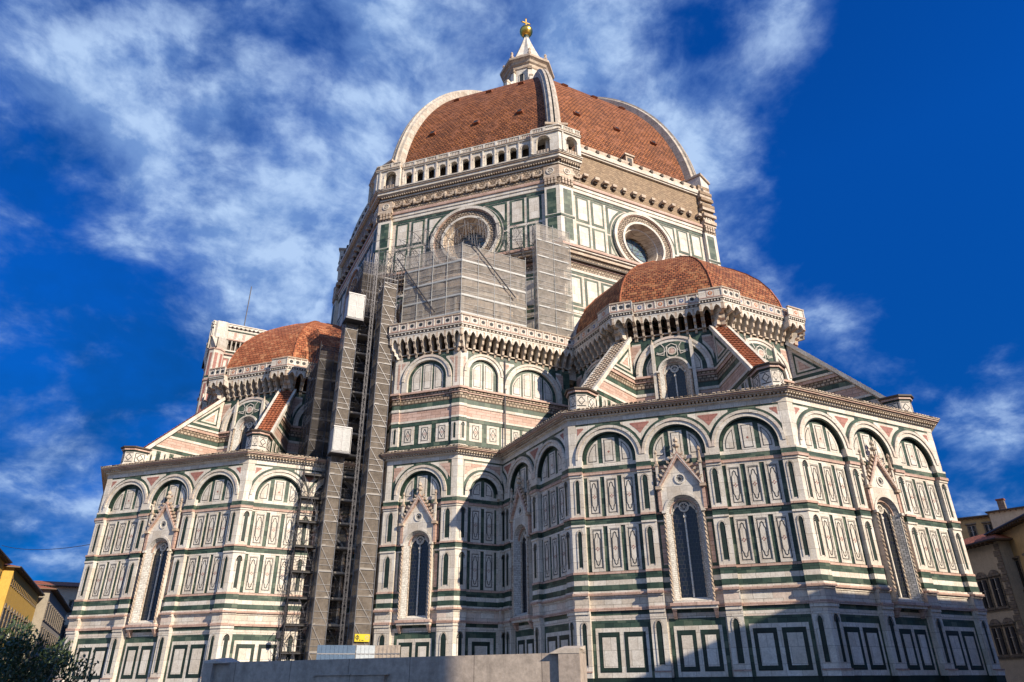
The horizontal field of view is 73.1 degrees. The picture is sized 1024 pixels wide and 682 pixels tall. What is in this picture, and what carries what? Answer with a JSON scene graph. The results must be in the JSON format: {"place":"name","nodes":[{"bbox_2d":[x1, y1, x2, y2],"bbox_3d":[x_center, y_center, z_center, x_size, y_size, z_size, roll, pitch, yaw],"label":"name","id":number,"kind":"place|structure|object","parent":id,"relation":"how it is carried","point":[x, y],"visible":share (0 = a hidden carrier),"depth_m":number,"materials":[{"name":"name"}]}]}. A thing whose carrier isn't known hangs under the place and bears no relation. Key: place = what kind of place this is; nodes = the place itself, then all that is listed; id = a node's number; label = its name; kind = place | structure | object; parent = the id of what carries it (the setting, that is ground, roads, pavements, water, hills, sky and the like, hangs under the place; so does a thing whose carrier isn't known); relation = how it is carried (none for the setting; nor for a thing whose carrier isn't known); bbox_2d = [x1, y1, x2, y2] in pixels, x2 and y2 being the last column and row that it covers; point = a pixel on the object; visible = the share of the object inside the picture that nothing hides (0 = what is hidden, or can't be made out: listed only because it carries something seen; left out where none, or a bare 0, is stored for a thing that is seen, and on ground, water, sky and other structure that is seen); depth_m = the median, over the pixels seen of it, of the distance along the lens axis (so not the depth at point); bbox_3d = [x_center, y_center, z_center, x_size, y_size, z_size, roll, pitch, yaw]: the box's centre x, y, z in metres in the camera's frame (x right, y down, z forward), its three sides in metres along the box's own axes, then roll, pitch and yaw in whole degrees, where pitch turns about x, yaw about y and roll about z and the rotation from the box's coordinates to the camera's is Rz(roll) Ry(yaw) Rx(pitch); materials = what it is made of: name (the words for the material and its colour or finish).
{"place":"outdoors","nodes":[
{"label":"outdoors","id":0,"kind":"place"},
{"bbox_2d":[0,548,12,578],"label":"town house","id":1,"kind":"structure","parent":0,"point":[4,559],"depth_m":104.97,"materials":[{"name":"yellow paint"}]},
{"bbox_2d":[0,564,44,680],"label":"town house","id":2,"kind":"structure","parent":0,"point":[21,592],"depth_m":114.68,"materials":[{"name":"yellow paint"}]},
{"bbox_2d":[0,603,6,627],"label":"window","id":3,"kind":"structure","parent":2,"relation":"in","point":[5,606],"depth_m":106.01,"materials":[{"name":"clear glass"}]},
{"bbox_2d":[0,605,10,635],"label":"window","id":4,"kind":"structure","parent":2,"relation":"in","point":[8,608],"depth_m":108.90,"materials":[{"name":"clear glass"}]},
{"bbox_2d":[4,607,12,634],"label":"window","id":5,"kind":"structure","parent":2,"relation":"in","point":[9,617],"depth_m":111.89,"materials":[{"name":"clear glass"}]},
{"bbox_2d":[6,609,15,641],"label":"window","id":6,"kind":"structure","parent":2,"relation":"in","point":[14,611],"depth_m":114.86,"materials":[{"name":"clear glass"}]},
{"bbox_2d":[10,611,18,636],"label":"window","id":7,"kind":"structure","parent":2,"relation":"in","point":[16,615],"depth_m":117.89,"materials":[{"name":"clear glass"}]},
{"bbox_2d":[14,613,20,636],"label":"window","id":8,"kind":"structure","parent":2,"relation":"in","point":[19,617],"depth_m":120.76,"materials":[{"name":"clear glass"}]},
{"bbox_2d":[20,585,71,680],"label":"town house","id":9,"kind":"structure","parent":0,"point":[53,608],"depth_m":148.78,"materials":[{"name":"beige paint"}]},
{"bbox_2d":[43,602,49,619],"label":"window","id":10,"kind":"structure","parent":9,"relation":"in","point":[48,602],"depth_m":141.51,"materials":[{"name":"grey glass"}]},
{"bbox_2d":[46,604,51,621],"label":"window","id":11,"kind":"structure","parent":9,"relation":"in","point":[50,604],"depth_m":145.43,"materials":[{"name":"grey glass"}]},
{"bbox_2d":[48,607,53,623],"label":"window","id":12,"kind":"structure","parent":9,"relation":"in","point":[51,607],"depth_m":149.32,"materials":[{"name":"grey glass"}]},
{"bbox_2d":[34,581,79,678],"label":"town house","id":13,"kind":"structure","parent":0,"point":[68,591],"depth_m":195.40,"materials":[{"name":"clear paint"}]},
{"bbox_2d":[60,625,67,638],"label":"window","id":14,"kind":"structure","parent":13,"relation":"in","point":[65,627],"depth_m":191.68,"materials":[{"name":"black glass"}]},
{"bbox_2d":[66,600,73,613],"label":"window","id":15,"kind":"structure","parent":13,"relation":"in","point":[71,603],"depth_m":194.91,"materials":[{"name":"black glass"}]},
{"bbox_2d":[201,646,586,681],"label":"stone parapet","id":16,"kind":"structure","parent":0,"point":[565,664],"depth_m":16.12,"materials":[{"name":"stone"}]},
{"bbox_2d":[0,0,1023,582],"label":"sky","id":17,"kind":"structure","parent":0,"point":[162,162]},
{"bbox_2d":[957,514,992,539],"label":"town house","id":18,"kind":"structure","parent":0,"point":[971,526],"depth_m":106.66,"materials":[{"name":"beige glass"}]},
{"bbox_2d":[965,523,977,536],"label":"window","id":19,"kind":"structure","parent":18,"relation":"in","point":[971,527],"depth_m":106.69,"materials":[{"name":"brown glass"}]},
{"bbox_2d":[981,521,992,532],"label":"window","id":20,"kind":"structure","parent":18,"relation":"in","point":[988,526],"depth_m":105.69,"materials":[{"name":"grey glass"}]},
{"bbox_2d":[984,514,1023,591],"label":"town house","id":21,"kind":"structure","parent":0,"point":[1013,528],"depth_m":78.38,"materials":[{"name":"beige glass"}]},
{"bbox_2d":[1012,556,1023,591],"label":"window","id":22,"kind":"structure","parent":21,"relation":"in","point":[1017,561],"depth_m":78.32,"materials":[{"name":"brown glass"}]},
{"bbox_2d":[985,498,1023,528],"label":"town house","id":23,"kind":"structure","parent":0,"point":[1003,514],"depth_m":100.97,"materials":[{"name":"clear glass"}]},
{"label":"ground","id":24,"kind":"structure","parent":0,"visible":0},
{"bbox_2d":[0,615,98,681],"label":"bushy tree","id":25,"kind":"object","parent":24,"relation":"on","point":[14,648],"visible":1,"depth_m":21.03,"materials":[{"name":"green plant"}]},
{"bbox_2d":[195,286,266,413],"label":"bell tower","id":26,"kind":"structure","parent":24,"relation":"on","point":[226,340],"depth_m":167.47,"materials":[{"name":"stone"}]},
{"bbox_2d":[271,454,327,660],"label":"scaffold tower","id":27,"kind":"structure","parent":24,"relation":"on","point":[300,636],"depth_m":56.27,"materials":[{"name":"metal"}]},
{"bbox_2d":[276,627,280,639],"bbox_3d":[-18.097,22.605,53.298,0.400,0.871,1.102,12,-29,-24],"label":"wall lamp","id":28,"kind":"object","parent":27,"relation":"attached to","point":[278,634],"visible":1,"depth_m":52.85,"materials":[{"name":"metal"}]},
{"bbox_2d":[304,323,357,659],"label":"scaffold tower","id":29,"kind":"structure","parent":24,"relation":"on","point":[320,601],"depth_m":57.95,"materials":[{"name":"metal"}]},
{"bbox_2d":[327,425,352,458],"bbox_3d":[-15.007,8.791,60.167,1.700,2.420,1.514,12,-29,-24],"label":"hoist cabin","id":30,"kind":"object","parent":29,"relation":"hanging from","point":[340,442],"visible":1,"depth_m":59.66,"materials":[{"name":"metal"}]},
{"bbox_2d":[333,428,342,449],"bbox_3d":[-15.028,8.458,59.487,0.660,1.970,0.045,12,-29,-24],"label":"door","id":31,"kind":"structure","parent":30,"relation":"in","point":[338,431],"depth_m":59.47,"materials":[{"name":"metal"}]},
{"bbox_2d":[341,429,350,451],"bbox_3d":[-14.386,8.599,59.780,0.660,1.970,0.045,12,-29,-24],"label":"door","id":32,"kind":"structure","parent":30,"relation":"in","point":[346,433],"depth_m":59.76,"materials":[{"name":"metal"}]},
{"bbox_2d":[342,292,365,326],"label":"hoist cabin","id":33,"kind":"object","parent":29,"relation":"attached to","point":[354,309],"visible":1,"depth_m":65.50,"materials":[{"name":"metal"}]},
{"bbox_2d":[348,294,356,316],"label":"door","id":34,"kind":"structure","parent":33,"relation":"in","point":[352,302],"depth_m":65.37,"materials":[{"name":"metal"}]},
{"bbox_2d":[355,296,363,318],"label":"door","id":35,"kind":"structure","parent":33,"relation":"in","point":[360,300],"depth_m":65.65,"materials":[{"name":"metal"}]},
{"bbox_2d":[325,299,377,644],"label":"scaffold tower","id":36,"kind":"structure","parent":24,"relation":"on","point":[332,637],"depth_m":61.40,"materials":[{"name":"metal"}]},
{"bbox_2d":[316,645,399,659],"bbox_3d":[-10.970,23.865,48.745,5.824,4.350,0.623,5,-27,-10],"label":"site hoarding","id":37,"kind":"object","parent":24,"relation":"on","point":[348,651],"visible":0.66,"depth_m":49.55,"materials":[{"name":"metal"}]},
{"bbox_2d":[338,254,378,644],"bbox_3d":[-13.215,9.396,59.629,0.288,40.008,0.288,12,-29,-24],"label":"lattice mast","id":38,"kind":"object","parent":24,"relation":"on","point":[348,548],"visible":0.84,"depth_m":59.02,"materials":[{"name":"metal"}]},
{"bbox_2d":[346,277,397,657],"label":"scaffold tower","id":39,"kind":"structure","parent":24,"relation":"on","point":[362,593],"depth_m":58.42,"materials":[{"name":"metal"}]},
{"bbox_2d":[354,634,369,641],"bbox_3d":[-11.398,22.581,52.494,1.160,0.540,0.036,12,-29,-24],"label":"warning sign","id":40,"kind":"object","parent":39,"relation":"attached to","point":[362,637],"visible":1,"depth_m":52.48,"materials":[{"name":"yellow plastic"}]},
{"bbox_2d":[53,18,1006,681],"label":"cathedral","id":41,"kind":"structure","parent":24,"relation":"on","point":[681,456],"depth_m":55.36,"materials":[{"name":"stone"}]},
{"bbox_2d":[2,544,89,549],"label":"overhead cable","id":42,"kind":"object","parent":41,"relation":"attached to","point":[47,549],"visible":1,"depth_m":73.46,"materials":[{"name":"metal"}]},
{"bbox_2d":[125,489,182,637],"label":"gothic window","id":43,"kind":"structure","parent":41,"relation":"in","point":[162,533],"depth_m":56.81,"materials":[{"name":"stone"}]},
{"bbox_2d":[227,396,265,450],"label":"gothic window","id":44,"kind":"structure","parent":41,"relation":"in","point":[246,417],"depth_m":70.33,"materials":[{"name":"stone"}]},
{"bbox_2d":[298,341,338,458],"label":"scaffold tower","id":45,"kind":"structure","parent":41,"relation":"on","point":[323,373],"depth_m":64.83,"materials":[{"name":"metal"}]},
{"bbox_2d":[306,416,330,457],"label":"gothic window","id":46,"kind":"structure","parent":41,"relation":"in","point":[319,438],"depth_m":70.21,"materials":[{"name":"stone"}]},
{"bbox_2d":[303,501,351,635],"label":"gothic window","id":47,"kind":"structure","parent":41,"relation":"in","point":[342,555],"depth_m":57.89,"materials":[{"name":"metal"}]},
{"bbox_2d":[341,266,361,322],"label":"round window","id":48,"kind":"structure","parent":41,"relation":"in","point":[356,269],"depth_m":92.08,"materials":[{"name":"white glass"}]},
{"bbox_2d":[343,257,396,462],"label":"scaffold tower","id":49,"kind":"structure","parent":41,"relation":"on","point":[360,286],"depth_m":70.87,"materials":[{"name":"metal"}]},
{"bbox_2d":[394,481,438,633],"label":"gothic window","id":50,"kind":"structure","parent":41,"relation":"in","point":[418,533],"depth_m":54.90,"materials":[{"name":"stone"}]},
{"bbox_2d":[401,242,526,326],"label":"scaffolding","id":51,"kind":"object","parent":41,"relation":"on","point":[428,272],"visible":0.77,"depth_m":67.06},
{"bbox_2d":[397,258,434,311],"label":"raking strut","id":52,"kind":"object","parent":51,"relation":"attached to","point":[416,285],"visible":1,"depth_m":67.41,"materials":[{"name":"metal"}]},
{"bbox_2d":[364,216,532,317],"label":"scaffold","id":53,"kind":"object","parent":51,"relation":"on","point":[447,240],"visible":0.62,"depth_m":71.65,"materials":[{"name":"metal"}]},
{"bbox_2d":[473,243,515,297],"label":"raking strut","id":54,"kind":"object","parent":53,"relation":"attached to","point":[494,270],"visible":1,"depth_m":67.63,"materials":[{"name":"metal"}]},
{"bbox_2d":[430,206,500,257],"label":"round window","id":55,"kind":"structure","parent":41,"relation":"in","point":[456,217],"depth_m":79.09,"materials":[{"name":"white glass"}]},
{"bbox_2d":[508,475,533,630],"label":"gothic window","id":56,"kind":"structure","parent":41,"relation":"in","point":[520,520],"depth_m":53.05,"materials":[{"name":"stone"}]},
{"bbox_2d":[532,223,574,337],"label":"scaffolding","id":57,"kind":"object","parent":41,"relation":"on","point":[550,279],"visible":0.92,"depth_m":69.47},
{"bbox_2d":[584,368,593,381],"bbox_3d":[7.807,5.777,62.188,0.500,8.450,3.520,12,-29,-24],"label":"gothic window","id":58,"kind":"structure","parent":41,"relation":"in","point":[585,374],"depth_m":64.76,"materials":[{"name":"stone"}]},
{"bbox_2d":[613,212,674,262],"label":"round window","id":59,"kind":"structure","parent":41,"relation":"in","point":[637,237],"depth_m":80.71,"materials":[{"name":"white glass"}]},
{"bbox_2d":[650,334,698,399],"bbox_3d":[13.713,3.615,57.667,3.520,8.700,0.898,-9,-28,16],"label":"gothic window","id":60,"kind":"structure","parent":41,"relation":"in","point":[673,362],"depth_m":58.30,"materials":[{"name":"stone"}]},
{"bbox_2d":[654,436,718,618],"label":"gothic window","id":61,"kind":"structure","parent":41,"relation":"in","point":[687,543],"depth_m":44.96,"materials":[{"name":"stone"}]},
{"bbox_2d":[744,336,778,361],"bbox_3d":[21.435,3.744,58.195,3.520,8.570,0.798,12,-29,-24],"label":"gothic window","id":62,"kind":"structure","parent":41,"relation":"in","point":[769,355],"depth_m":59.76,"materials":[{"name":"stone"}]},
{"bbox_2d":[858,439,928,618],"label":"gothic window","id":63,"kind":"structure","parent":41,"relation":"in","point":[881,490],"depth_m":45.91,"materials":[{"name":"stone"}]},
{"bbox_2d":[964,534,1023,681],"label":"town house","id":64,"kind":"structure","parent":24,"relation":"on","point":[995,571],"depth_m":79.26,"materials":[{"name":"beige paint"}]},
{"bbox_2d":[976,572,995,610],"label":"window","id":65,"kind":"structure","parent":64,"relation":"in","point":[984,587],"depth_m":81.34,"materials":[{"name":"brown glass"}]},
{"bbox_2d":[986,570,1009,608],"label":"window","id":66,"kind":"structure","parent":64,"relation":"in","point":[996,582],"depth_m":79.53,"materials":[{"name":"brown glass"}]},
{"bbox_2d":[988,619,1010,656],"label":"window","id":67,"kind":"structure","parent":64,"relation":"in","point":[997,631],"depth_m":79.07,"materials":[{"name":"brown glass"}]},
{"bbox_2d":[1000,618,1023,656],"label":"window","id":68,"kind":"structure","parent":64,"relation":"in","point":[1011,632],"depth_m":77.24,"materials":[{"name":"brown glass"}]}
]}

